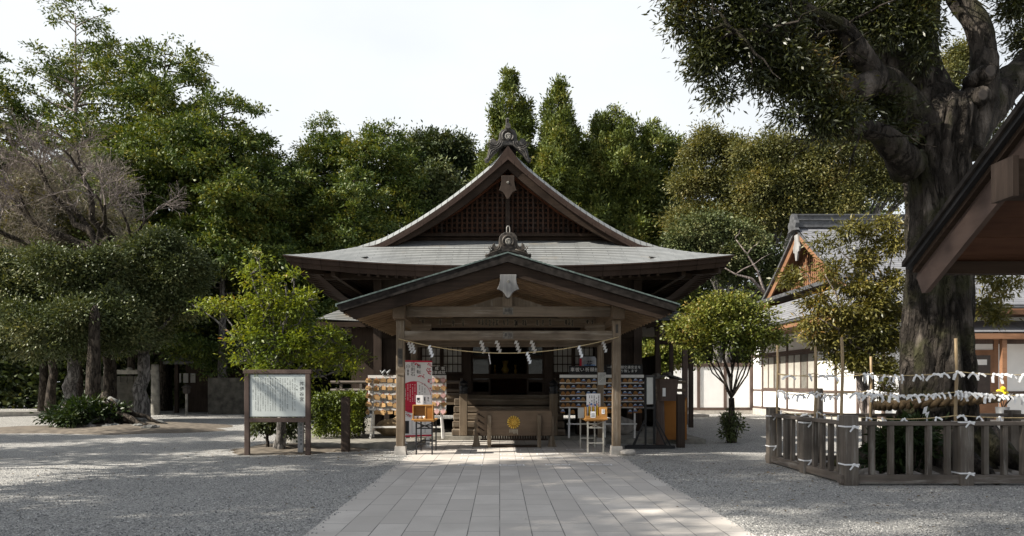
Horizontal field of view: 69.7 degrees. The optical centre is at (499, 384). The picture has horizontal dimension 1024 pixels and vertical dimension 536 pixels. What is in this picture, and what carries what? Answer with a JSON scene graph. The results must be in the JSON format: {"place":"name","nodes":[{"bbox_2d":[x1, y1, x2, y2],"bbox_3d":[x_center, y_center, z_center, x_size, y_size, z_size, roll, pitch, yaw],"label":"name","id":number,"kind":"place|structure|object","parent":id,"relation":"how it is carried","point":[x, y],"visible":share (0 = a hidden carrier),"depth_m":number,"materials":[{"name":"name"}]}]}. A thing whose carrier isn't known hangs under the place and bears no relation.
{"place":"outdoors","nodes":[
{"label":"outdoors","id":0,"kind":"place"},
{"bbox_2d":[0,406,1023,535],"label":"ground","id":1,"kind":"structure","parent":0,"point":[22,451],"depth_m":11.83,"materials":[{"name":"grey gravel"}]},
{"bbox_2d":[0,411,42,416],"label":"stone kerb","id":2,"kind":"structure","parent":1,"relation":"on","point":[14,414],"depth_m":37.74,"materials":[{"name":"stone"}]},
{"bbox_2d":[0,51,63,243],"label":"conifer tree","id":3,"kind":"object","parent":1,"relation":"on","point":[8,91],"visible":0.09,"depth_m":44.59,"materials":[{"name":"green plant"}]},
{"bbox_2d":[0,121,125,410],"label":"conifer tree","id":4,"kind":"object","parent":1,"relation":"on","point":[43,376],"visible":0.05,"depth_m":41.77,"materials":[{"name":"green plant"}]},
{"bbox_2d":[0,174,138,417],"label":"undergrowth tree","id":5,"kind":"object","parent":1,"relation":"on","point":[51,385],"visible":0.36,"depth_m":35.27,"materials":[{"name":"brown plant"}]},
{"bbox_2d":[0,0,158,400],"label":"conifer tree","id":6,"kind":"object","parent":1,"relation":"on","point":[53,71],"visible":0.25,"depth_m":47.42,"materials":[{"name":"green plant"}]},
{"bbox_2d":[0,235,174,423],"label":"bushy tree","id":7,"kind":"object","parent":1,"relation":"on","point":[50,296],"visible":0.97,"depth_m":30.29,"materials":[{"name":"green plant"}]},
{"bbox_2d":[0,102,191,399],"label":"bare tree","id":8,"kind":"object","parent":1,"relation":"on","point":[110,379],"visible":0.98,"depth_m":33.56,"materials":[{"name":"brown plant"}]},
{"bbox_2d":[0,422,233,434],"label":"soil bed","id":9,"kind":"object","parent":1,"relation":"on","point":[169,427],"visible":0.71,"depth_m":25.45,"materials":[{"name":"soil"}]},
{"bbox_2d":[30,391,132,427],"bbox_3d":[-15.140,1.062,26.795,3.450,1.794,2.730,0,0,0],"label":"fern clump","id":10,"kind":"object","parent":9,"relation":"on","point":[74,412],"visible":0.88,"depth_m":26.49,"materials":[{"name":"green plant"}]},
{"bbox_2d":[85,305,100,400],"bbox_3d":[-16.107,-0.709,29.111,1.601,4.858,1.250,0,0,-19],"label":"tree trunk","id":11,"kind":"object","parent":9,"relation":"on","point":[93,377],"visible":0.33,"depth_m":28.82,"materials":[{"name":"brown plant"}]},
{"bbox_2d":[85,392,167,425],"bbox_3d":[-13.850,1.020,27.254,3.064,1.528,1.992,0,0,0],"label":"fallen root mass","id":12,"kind":"object","parent":9,"relation":"on","point":[133,417],"visible":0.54,"depth_m":27.22,"materials":[{"name":"brown wood"}]},
{"bbox_2d":[103,364,159,414],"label":"stone gate","id":13,"kind":"structure","parent":1,"relation":"on","point":[155,397],"depth_m":39.35,"materials":[{"name":"grey stone"}]},
{"bbox_2d":[19,32,280,410],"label":"conifer tree","id":14,"kind":"object","parent":1,"relation":"on","point":[154,96],"visible":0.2,"depth_m":43.53,"materials":[{"name":"green plant"}]},
{"bbox_2d":[62,123,252,381],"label":"conifer tree","id":15,"kind":"object","parent":1,"relation":"on","point":[194,345],"visible":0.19,"depth_m":40.26,"materials":[{"name":"green plant"}]},
{"bbox_2d":[104,222,230,416],"bbox_3d":[-15.722,-2.739,32.894,7.122,9.105,3.914,0,0,0],"label":"bushy tree","id":16,"kind":"object","parent":1,"relation":"on","point":[175,274],"visible":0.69,"depth_m":32.50,"materials":[{"name":"green plant"}]},
{"bbox_2d":[101,376,243,413],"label":"stone wall","id":17,"kind":"structure","parent":1,"relation":"on","point":[225,395],"depth_m":40.20,"materials":[{"name":"grey stone"}]},
{"bbox_2d":[181,384,191,414],"bbox_3d":[-16.607,0.795,39.000,0.600,1.650,0.520,0,0,0],"label":"stone lantern","id":18,"kind":"object","parent":1,"relation":"on","point":[186,389],"visible":1,"depth_m":38.94,"materials":[{"name":"stone"}]},
{"bbox_2d":[114,83,333,335],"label":"conifer tree","id":19,"kind":"object","parent":1,"relation":"on","point":[252,201],"visible":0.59,"depth_m":40.70,"materials":[{"name":"green plant"}]},
{"bbox_2d":[163,324,285,412],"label":"shrine","id":20,"kind":"object","parent":1,"relation":"on","point":[198,398],"visible":0.31,"depth_m":43.60,"materials":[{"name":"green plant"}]},
{"bbox_2d":[179,373,194,382],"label":"window","id":21,"kind":"structure","parent":20,"relation":"in","point":[185,375],"depth_m":43.55,"materials":[{"name":"paper"}]},
{"bbox_2d":[184,179,295,377],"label":"conifer tree","id":22,"kind":"object","parent":1,"relation":"on","point":[232,224],"visible":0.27,"depth_m":40.20,"materials":[{"name":"green plant"}]},
{"bbox_2d":[193,127,324,309],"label":"conifer tree","id":23,"kind":"object","parent":1,"relation":"on","point":[291,163],"visible":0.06,"depth_m":46.09,"materials":[{"name":"green plant"}]},
{"bbox_2d":[233,154,313,363],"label":"conifer tree","id":24,"kind":"object","parent":1,"relation":"on","point":[287,158],"depth_m":50.55,"materials":[{"name":"green plant"}]},
{"bbox_2d":[227,110,367,392],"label":"conifer tree","id":25,"kind":"object","parent":1,"relation":"on","point":[322,142],"visible":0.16,"depth_m":48.28,"materials":[{"name":"green plant"}]},
{"bbox_2d":[231,443,369,454],"bbox_3d":[-4.979,1.573,18.572,3.696,0.147,3.647,0,0,0],"label":"soil bed","id":26,"kind":"object","parent":1,"relation":"on","point":[263,449],"visible":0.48,"depth_m":17.75,"materials":[{"name":"soil"}]},
{"bbox_2d":[243,370,312,454],"bbox_3d":[-5.112,0.651,16.950,1.572,1.998,0.110,0,0,0],"label":"sign board","id":27,"kind":"object","parent":26,"relation":"on","point":[280,393],"visible":1,"depth_m":16.92,"materials":[{"name":"brown wood"}]},
{"bbox_2d":[243,400,316,446],"bbox_3d":[-5.454,0.935,18.269,1.895,1.583,1.041,0,0,0],"label":"shrub","id":28,"kind":"object","parent":26,"relation":"on","point":[266,429],"visible":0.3,"depth_m":18.14,"materials":[{"name":"green plant"}]},
{"bbox_2d":[186,249,377,448],"bbox_3d":[-5.286,-0.797,17.853,4.605,5.048,2.122,0,0,-18],"label":"bright tree","id":29,"kind":"object","parent":26,"relation":"on","point":[295,340],"visible":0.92,"depth_m":17.81,"materials":[{"name":"green plant"}]},
{"bbox_2d":[298,417,303,451],"bbox_3d":[-4.689,0.995,17.348,0.120,1.250,0.124,0,0,0],"label":"marker post","id":30,"kind":"object","parent":26,"relation":"on","point":[300,436],"visible":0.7,"depth_m":17.29,"materials":[{"name":"grey stone"}]},
{"bbox_2d":[311,388,371,438],"bbox_3d":[-4.508,0.860,21.104,1.732,1.534,2.011,0,0,0],"label":"clipped hedge","id":31,"kind":"object","parent":1,"relation":"on","point":[326,405],"visible":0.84,"depth_m":20.37,"materials":[{"name":"green plant"}]},
{"bbox_2d":[281,163,404,387],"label":"conifer tree","id":32,"kind":"object","parent":1,"relation":"on","point":[342,208],"visible":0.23,"depth_m":42.85,"materials":[{"name":"green plant"}]},
{"bbox_2d":[341,397,349,451],"bbox_3d":[-3.739,0.979,17.850,0.190,1.381,0.190,0,0,0],"label":"wooden post","id":33,"kind":"object","parent":1,"relation":"on","point":[345,424],"visible":0.8,"depth_m":17.75,"materials":[{"name":"brown wood"}]},
{"bbox_2d":[294,116,440,369],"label":"conifer tree","id":34,"kind":"object","parent":1,"relation":"on","point":[393,166],"visible":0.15,"depth_m":47.45,"materials":[{"name":"green plant"}]},
{"bbox_2d":[0,281,762,408],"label":"wood","id":35,"kind":"object","parent":1,"relation":"on","point":[19,385],"visible":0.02,"depth_m":50.33,"materials":[{"name":"green plant"}]},
{"bbox_2d":[412,153,466,211],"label":"evergreen tree","id":36,"kind":"object","parent":1,"relation":"on","point":[444,185],"visible":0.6,"depth_m":51.26,"materials":[{"name":"green plant"}]},
{"bbox_2d":[404,120,481,187],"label":"evergreen tree","id":37,"kind":"object","parent":1,"relation":"on","point":[432,141],"visible":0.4,"depth_m":61.02,"materials":[{"name":"green plant"}]},
{"bbox_2d":[286,418,705,448],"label":"stone platform","id":38,"kind":"structure","parent":1,"relation":"on","point":[378,440],"depth_m":20.80,"materials":[{"name":"grey stone"}]},
{"bbox_2d":[375,417,395,435],"bbox_3d":[-3.045,1.247,21.586,1.172,0.689,0.754,0,0,20],"label":"foundation rock","id":39,"kind":"object","parent":38,"relation":"on","point":[388,431],"visible":0.4,"depth_m":21.33,"materials":[{"name":"grey stone"}]},
{"bbox_2d":[368,366,445,438],"bbox_3d":[-2.582,0.490,20.629,2.183,2.016,0.560,0,0,0],"label":"plaque rack","id":40,"kind":"object","parent":38,"relation":"on","point":[438,372],"visible":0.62,"depth_m":20.53,"materials":[{"name":"white paint"}]},
{"bbox_2d":[575,356,596,434],"bbox_3d":[2.663,0.320,22.220,0.700,2.340,0.560,0,0,0],"label":"display rack","id":41,"kind":"object","parent":38,"relation":"on","point":[587,360],"visible":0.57,"depth_m":21.95,"materials":[{"name":"wood"}]},
{"bbox_2d":[559,364,643,437],"bbox_3d":[2.876,0.459,20.677,2.372,2.069,0.207,0,0,0],"label":"plaque rack","id":42,"kind":"object","parent":38,"relation":"on","point":[631,368],"visible":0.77,"depth_m":20.72,"materials":[{"name":"brown wood"}]},
{"bbox_2d":[606,416,636,434],"bbox_3d":[3.541,1.208,22.011,1.111,0.611,0.709,0,0,0],"label":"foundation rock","id":43,"kind":"object","parent":38,"relation":"on","point":[626,429],"visible":0.45,"depth_m":21.79,"materials":[{"name":"grey stone"}]},
{"bbox_2d":[664,398,686,439],"bbox_3d":[4.738,0.916,20.148,0.656,1.138,0.504,0,0,0],"label":"orange cabinet","id":44,"kind":"object","parent":38,"relation":"on","point":[670,418],"visible":0.32,"depth_m":19.90,"materials":[{"name":"brown wood"}]},
{"bbox_2d":[468,63,540,180],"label":"cedar tree","id":45,"kind":"object","parent":1,"relation":"on","point":[520,114],"visible":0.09,"depth_m":53.41,"materials":[{"name":"green plant"}]},
{"bbox_2d":[283,118,734,454],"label":"shrine hall","id":46,"kind":"structure","parent":1,"relation":"on","point":[507,248],"depth_m":22.38,"materials":[{"name":"brown wood"}]},
{"bbox_2d":[420,347,440,365],"bbox_3d":[-2.225,-0.930,23.810,0.670,1.094,0.080,0,0,0],"label":"lattice window","id":47,"kind":"structure","parent":46,"relation":"in","point":[424,351],"depth_m":23.85,"materials":[{"name":"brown wood"}]},
{"bbox_2d":[442,347,462,372],"bbox_3d":[-1.525,-0.930,23.825,0.670,1.094,0.070,0,0,0],"label":"lattice window","id":48,"kind":"structure","parent":46,"relation":"in","point":[452,359],"depth_m":23.86,"materials":[{"name":"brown wood"}]},
{"bbox_2d":[471,347,489,394],"bbox_3d":[-0.610,-0.580,23.845,0.620,1.800,0.050,0,0,0],"label":"sliding door","id":49,"kind":"structure","parent":46,"relation":"in","point":[480,364],"depth_m":23.84,"materials":[{"name":"brown wood"}]},
{"bbox_2d":[400,336,618,353],"bbox_3d":[0.211,-0.923,17.000,5.096,0.397,0.022,0,0,0],"label":"thin rope","id":50,"kind":"object","parent":46,"relation":"attached to","point":[509,353],"visible":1,"depth_m":16.99,"materials":[{"name":"fabric"}]},
{"bbox_2d":[527,347,543,394],"bbox_3d":[1.160,-0.580,23.845,0.560,1.800,0.050,0,0,0],"label":"sliding door","id":51,"kind":"structure","parent":46,"relation":"in","point":[536,366],"depth_m":23.84,"materials":[{"name":"brown wood"}]},
{"bbox_2d":[552,347,572,372],"bbox_3d":[2.035,-0.930,23.810,0.670,1.094,0.080,0,0,0],"label":"lattice window","id":52,"kind":"structure","parent":46,"relation":"in","point":[562,359],"depth_m":23.85,"materials":[{"name":"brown wood"}]},
{"bbox_2d":[574,347,594,365],"bbox_3d":[2.735,-0.930,23.825,0.670,1.094,0.070,0,0,0],"label":"lattice window","id":53,"kind":"structure","parent":46,"relation":"in","point":[586,351],"depth_m":23.86,"materials":[{"name":"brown wood"}]},
{"bbox_2d":[598,373,605,384],"bbox_3d":[2.737,-0.165,19.702,0.213,0.330,0.008,0,0,0],"label":"post notice","id":54,"kind":"object","parent":46,"relation":"attached to","point":[601,378],"visible":1,"depth_m":19.70,"materials":[{"name":"paper"}]},
{"bbox_2d":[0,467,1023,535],"bbox_3d":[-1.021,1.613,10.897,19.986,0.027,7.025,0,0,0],"label":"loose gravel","id":55,"kind":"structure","parent":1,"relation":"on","point":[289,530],"depth_m":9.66,"materials":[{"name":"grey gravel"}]},
{"bbox_2d":[527,73,611,223],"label":"cedar tree","id":56,"kind":"object","parent":1,"relation":"on","point":[559,164],"visible":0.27,"depth_m":51.34,"materials":[{"name":"green plant"}]},
{"bbox_2d":[579,101,676,343],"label":"cedar tree","id":57,"kind":"object","parent":1,"relation":"on","point":[613,160],"visible":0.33,"depth_m":52.84,"materials":[{"name":"green plant"}]},
{"bbox_2d":[620,449,635,455],"bbox_3d":[2.947,1.562,16.892,0.359,0.172,0.242,0,0,0],"label":"pebble","id":58,"kind":"object","parent":1,"relation":"on","point":[628,452],"visible":0.95,"depth_m":16.82,"materials":[{"name":"stone"}]},
{"bbox_2d":[624,375,674,448],"bbox_3d":[3.796,0.680,18.700,1.264,1.856,0.280,0,0,0],"label":"notice stand","id":59,"kind":"object","parent":1,"relation":"on","point":[649,389],"visible":1,"depth_m":18.62,"materials":[{"name":"black paint"}]},
{"bbox_2d":[607,116,699,347],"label":"cedar tree","id":60,"kind":"object","parent":1,"relation":"on","point":[652,134],"visible":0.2,"depth_m":54.26,"materials":[{"name":"green plant"}]},
{"bbox_2d":[652,372,682,444],"bbox_3d":[4.462,0.641,19.600,0.733,1.960,0.660,0,0,0],"label":"post box","id":61,"kind":"object","parent":1,"relation":"on","point":[667,389],"visible":0.8,"depth_m":19.40,"materials":[{"name":"brown wood"}]},
{"bbox_2d":[642,336,715,378],"bbox_3d":[8.314,-0.356,35.967,4.635,4.159,2.123,0,0,0],"label":"garden shrub","id":62,"kind":"object","parent":1,"relation":"on","point":[648,349],"visible":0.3,"depth_m":35.65,"materials":[{"name":"green plant"}]},
{"bbox_2d":[676,394,684,447],"bbox_3d":[4.673,0.953,19.000,0.190,1.433,0.190,0,0,0],"label":"wooden post","id":63,"kind":"object","parent":1,"relation":"on","point":[680,420],"visible":0.81,"depth_m":18.91,"materials":[{"name":"brown wood"}]},
{"bbox_2d":[649,114,750,362],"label":"olive green tree","id":64,"kind":"object","parent":1,"relation":"on","point":[695,179],"visible":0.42,"depth_m":47.42,"materials":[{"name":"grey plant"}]},
{"bbox_2d":[693,412,708,416],"bbox_3d":[8.800,1.550,38.000,3.200,0.140,3.000,0,0,0],"label":"stone step","id":65,"kind":"object","parent":1,"relation":"on","point":[699,415],"visible":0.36,"depth_m":36.50,"materials":[{"name":"stone"}]},
{"bbox_2d":[664,363,752,413],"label":"garden wall","id":66,"kind":"structure","parent":1,"relation":"on","point":[710,395],"depth_m":40.90,"materials":[{"name":"white paint"}]},
{"bbox_2d":[655,203,785,362],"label":"evergreen tree","id":67,"kind":"object","parent":1,"relation":"on","point":[707,232],"visible":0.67,"depth_m":43.27,"materials":[{"name":"green plant"}]},
{"bbox_2d":[654,281,796,442],"bbox_3d":[6.349,-0.565,20.540,4.123,4.590,2.148,0,0,0],"label":"round tree","id":68,"kind":"object","parent":1,"relation":"on","point":[710,323],"visible":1,"depth_m":20.39,"materials":[{"name":"green plant"}]},
{"bbox_2d":[716,407,750,442],"bbox_3d":[6.522,1.087,20.551,0.952,1.150,0.821,0,0,0],"label":"ivy clump","id":69,"kind":"object","parent":1,"relation":"on","point":[736,426],"visible":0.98,"depth_m":20.48,"materials":[{"name":"green plant"}]},
{"bbox_2d":[704,229,770,294],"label":"bare tree","id":70,"kind":"object","parent":1,"relation":"on","point":[762,289],"visible":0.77,"depth_m":42.45,"materials":[{"name":"grey plant"}]},
{"bbox_2d":[642,163,896,306],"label":"evergreen tree","id":71,"kind":"object","parent":1,"relation":"on","point":[705,284],"visible":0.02,"depth_m":53.09,"materials":[{"name":"green plant"}]},
{"bbox_2d":[709,119,845,290],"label":"olive green tree","id":72,"kind":"object","parent":1,"relation":"on","point":[770,177],"visible":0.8,"depth_m":45.30,"materials":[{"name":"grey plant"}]},
{"bbox_2d":[638,0,1023,473],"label":"old evergreen tree","id":73,"kind":"object","parent":1,"relation":"on","point":[850,68],"visible":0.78,"depth_m":13.48,"materials":[{"name":"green plant"}]},
{"bbox_2d":[872,391,1004,410],"bbox_3d":[8.420,0.320,14.050,2.229,0.415,2.218,0,0,0],"label":"sacred straw rope","id":74,"kind":"object","parent":73,"relation":"attached to","point":[885,405],"visible":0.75,"depth_m":13.30,"materials":[{"name":"brown fabric"}]},
{"bbox_2d":[766,206,905,420],"bbox_3d":[7.984,-1.243,16.855,3.686,5.743,1.622,0,0,0],"label":"young evergreen","id":75,"kind":"object","parent":1,"relation":"on","point":[864,325],"visible":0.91,"depth_m":16.76,"materials":[{"name":"green plant"}]},
{"bbox_2d":[859,468,878,473],"bbox_3d":[6.332,1.517,12.619,0.337,0.202,0.289,0,0,0],"label":"bed rock","id":76,"kind":"object","parent":1,"relation":"on","point":[863,471],"visible":0.29,"depth_m":12.56,"materials":[{"name":"stone"}]},
{"bbox_2d":[869,356,872,420],"bbox_3d":[7.599,0.520,15.050,0.072,2.202,0.054,0,0,0],"label":"bamboo pole","id":77,"kind":"object","parent":1,"relation":"on","point":[871,387],"visible":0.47,"depth_m":15.03,"materials":[{"name":"wood"}]},
{"bbox_2d":[765,388,1023,485],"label":"wooden fence","id":78,"kind":"object","parent":1,"relation":"on","point":[811,441],"visible":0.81,"depth_m":11.88,"materials":[{"name":"brown wood"}]},
{"bbox_2d":[776,345,778,433],"bbox_3d":[5.689,0.405,15.060,0.072,2.432,0.054,0,0,0],"label":"bamboo pole","id":79,"kind":"object","parent":78,"relation":"attached to","point":[777,360],"visible":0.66,"depth_m":15.04,"materials":[{"name":"wood"}]},
{"bbox_2d":[814,346,817,417],"bbox_3d":[5.779,0.460,13.450,0.072,2.322,0.054,0,0,0],"label":"bamboo pole","id":80,"kind":"object","parent":78,"relation":"attached to","point":[816,380],"visible":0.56,"depth_m":13.43,"materials":[{"name":"beige wood"}]},
{"bbox_2d":[840,337,843,414],"bbox_3d":[5.599,0.420,12.030,0.072,2.402,0.054,0,0,0],"label":"bamboo pole","id":81,"kind":"object","parent":78,"relation":"attached to","point":[842,374],"visible":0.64,"depth_m":12.01,"materials":[{"name":"beige wood"}]},
{"bbox_2d":[843,371,1021,375],"bbox_3d":[7.465,-0.184,11.992,3.732,0.082,0.020,0,0,0],"label":"tying cord","id":82,"kind":"object","parent":81,"relation":"attached to","point":[913,375],"visible":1,"depth_m":11.99,"materials":[{"name":"fabric"}]},
{"bbox_2d":[954,338,957,420],"bbox_3d":[7.459,0.430,12.020,0.072,2.382,0.054,0,0,0],"label":"bamboo pole","id":83,"kind":"object","parent":78,"relation":"attached to","point":[956,368],"visible":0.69,"depth_m":12.00,"materials":[{"name":"beige wood"}]},
{"bbox_2d":[844,392,1015,395],"bbox_3d":[7.465,0.141,11.992,3.732,0.084,0.020,0,0,0],"label":"tying cord","id":84,"kind":"object","parent":83,"relation":"attached to","point":[926,394],"visible":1,"depth_m":11.99,"materials":[{"name":"fabric"}]},
{"bbox_2d":[983,393,995,403],"bbox_3d":[7.968,0.219,11.959,0.181,0.177,0.038,0,0,23],"label":"paper fortune","id":85,"kind":"object","parent":84,"relation":"hanging from","point":[986,395],"visible":1,"depth_m":11.96,"materials":[{"name":"paper"}]},
{"bbox_3d":[9.329,0.430,12.020,0.072,2.382,0.054,0,0,0],"label":"bamboo pole","id":86,"kind":"object","parent":78,"relation":"attached to","visible":0},
{"bbox_2d":[859,415,1023,419],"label":"tying cord","id":87,"kind":"object","parent":86,"relation":"attached to","point":[944,416],"visible":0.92,"depth_m":11.99,"materials":[{"name":"fabric"}]},
{"bbox_2d":[791,28,1017,213],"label":"olive green tree","id":88,"kind":"object","parent":1,"relation":"on","point":[867,180],"visible":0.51,"depth_m":44.42,"materials":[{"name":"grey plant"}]},
{"bbox_2d":[818,462,1016,473],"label":"fenced soil","id":89,"kind":"structure","parent":1,"relation":"on","point":[937,469],"depth_m":13.11,"materials":[{"name":"brown soil"}]},
{"bbox_2d":[859,401,951,473],"bbox_3d":[7.043,1.014,12.882,1.695,1.488,1.574,0,0,0],"label":"undergrowth clump","id":90,"kind":"object","parent":89,"relation":"on","point":[900,447],"visible":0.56,"depth_m":12.74,"materials":[{"name":"green plant"}]},
{"bbox_2d":[995,386,1015,428],"bbox_3d":[10.668,0.822,15.618,0.485,1.596,0.342,0,0,-31],"label":"flower vase","id":91,"kind":"object","parent":1,"relation":"on","point":[1001,409],"visible":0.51,"depth_m":15.55,"materials":[{"name":"ceramic"}]},
{"bbox_2d":[0,0,1023,381],"label":"sky","id":92,"kind":"structure","parent":0,"point":[434,62],"materials":[{"name":"white"}]},
{"bbox_2d":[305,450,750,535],"bbox_3d":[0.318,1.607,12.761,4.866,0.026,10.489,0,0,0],"label":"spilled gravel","id":93,"kind":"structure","parent":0,"point":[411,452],"depth_m":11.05,"materials":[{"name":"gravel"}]},
{"bbox_2d":[304,440,754,535],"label":"paved path","id":94,"kind":"structure","parent":0,"point":[425,492],"depth_m":10.35,"materials":[{"name":"grey stone"}]},
{"bbox_2d":[405,360,431,447],"bbox_3d":[-2.161,0.493,18.931,0.876,2.242,0.430,0,0,-26],"label":"banner stand","id":95,"kind":"object","parent":94,"relation":"on","point":[418,377],"visible":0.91,"depth_m":18.89,"materials":[{"name":"white fabric"}]},
{"bbox_2d":[414,418,437,454],"bbox_3d":[-1.745,1.217,17.525,0.467,0.794,1.150,0,0,0],"label":"folding table","id":96,"kind":"object","parent":94,"relation":"on","point":[421,428],"visible":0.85,"depth_m":17.00,"materials":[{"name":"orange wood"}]},
{"bbox_2d":[411,405,434,419],"bbox_3d":[-1.773,0.641,17.080,0.507,0.356,0.380,0,0,0],"label":"display case","id":97,"kind":"object","parent":96,"relation":"on","point":[427,411],"visible":0.95,"depth_m":16.95,"materials":[{"name":"orange wood"}]},
{"bbox_2d":[416,395,430,404],"bbox_3d":[-1.800,0.533,17.479,0.352,0.578,0.230,0,0,0],"label":"information card","id":98,"kind":"object","parent":97,"relation":"on","point":[423,399],"visible":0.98,"depth_m":17.37,"materials":[{"name":"white paper"}]},
{"bbox_2d":[472,409,555,447],"bbox_3d":[0.376,1.142,19.460,2.200,0.944,1.080,0,0,0],"label":"offertory box","id":99,"kind":"object","parent":94,"relation":"on","point":[538,423],"visible":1,"depth_m":19.05,"materials":[{"name":"brown wood"}]},
{"bbox_2d":[580,418,605,453],"bbox_3d":[2.250,1.217,18.050,0.465,0.794,1.700,0,0,0],"label":"folding table","id":100,"kind":"object","parent":94,"relation":"on","point":[594,427],"visible":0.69,"depth_m":17.25,"materials":[{"name":"grey wood"}]},
{"bbox_2d":[578,408,583,417],"bbox_3d":[2.025,0.690,18.106,0.196,0.260,0.012,0,0,0],"label":"blank card","id":101,"kind":"object","parent":100,"relation":"on","point":[580,412],"visible":0.64,"depth_m":18.10,"materials":[{"name":"paper"}]},
{"bbox_2d":[583,403,607,419],"bbox_3d":[2.257,0.625,17.330,0.537,0.389,0.380,0,0,0],"label":"fortune case","id":102,"kind":"object","parent":100,"relation":"on","point":[592,412],"visible":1,"depth_m":17.17,"materials":[{"name":"orange wood"}]},
{"bbox_2d":[586,394,599,406],"bbox_3d":[2.240,0.516,17.686,0.332,0.614,0.256,0,0,0],"label":"notice card","id":103,"kind":"object","parent":102,"relation":"on","point":[593,399],"visible":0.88,"depth_m":17.56,"materials":[{"name":"white paper"}]},
{"bbox_2d":[682,349,687,424],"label":"corridor pillar","id":104,"kind":"structure","parent":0,"point":[685,367],"depth_m":29.90,"materials":[{"name":"brown wood"}]},
{"bbox_2d":[736,214,1023,427],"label":"office building","id":105,"kind":"structure","parent":0,"point":[997,351],"depth_m":32.04,"materials":[{"name":"white paint"}]},
{"bbox_2d":[763,355,785,389],"bbox_3d":[14.075,-0.627,37.710,0.040,1.725,3.260,0,0,0],"label":"window","id":106,"kind":"structure","parent":105,"relation":"in","point":[770,369],"depth_m":37.74,"materials":[{"name":"white wood"}]},
{"bbox_2d":[787,352,814,389],"bbox_3d":[14.075,-0.627,34.375,0.040,1.725,3.130,0,0,0],"label":"window","id":107,"kind":"structure","parent":105,"relation":"in","point":[797,363],"depth_m":34.36,"materials":[{"name":"white wood"}]},
{"bbox_2d":[975,350,993,417],"bbox_3d":[17.550,-0.030,26.965,1.140,2.500,0.060,0,0,0],"label":"entrance door","id":108,"kind":"structure","parent":105,"relation":"in","point":[985,358],"depth_m":26.94,"materials":[{"name":"brown wood"}]},
{"bbox_2d":[902,95,1023,292],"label":"water pavilion","id":109,"kind":"structure","parent":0,"point":[975,226],"depth_m":6.75,"materials":[{"name":"brown wood"}]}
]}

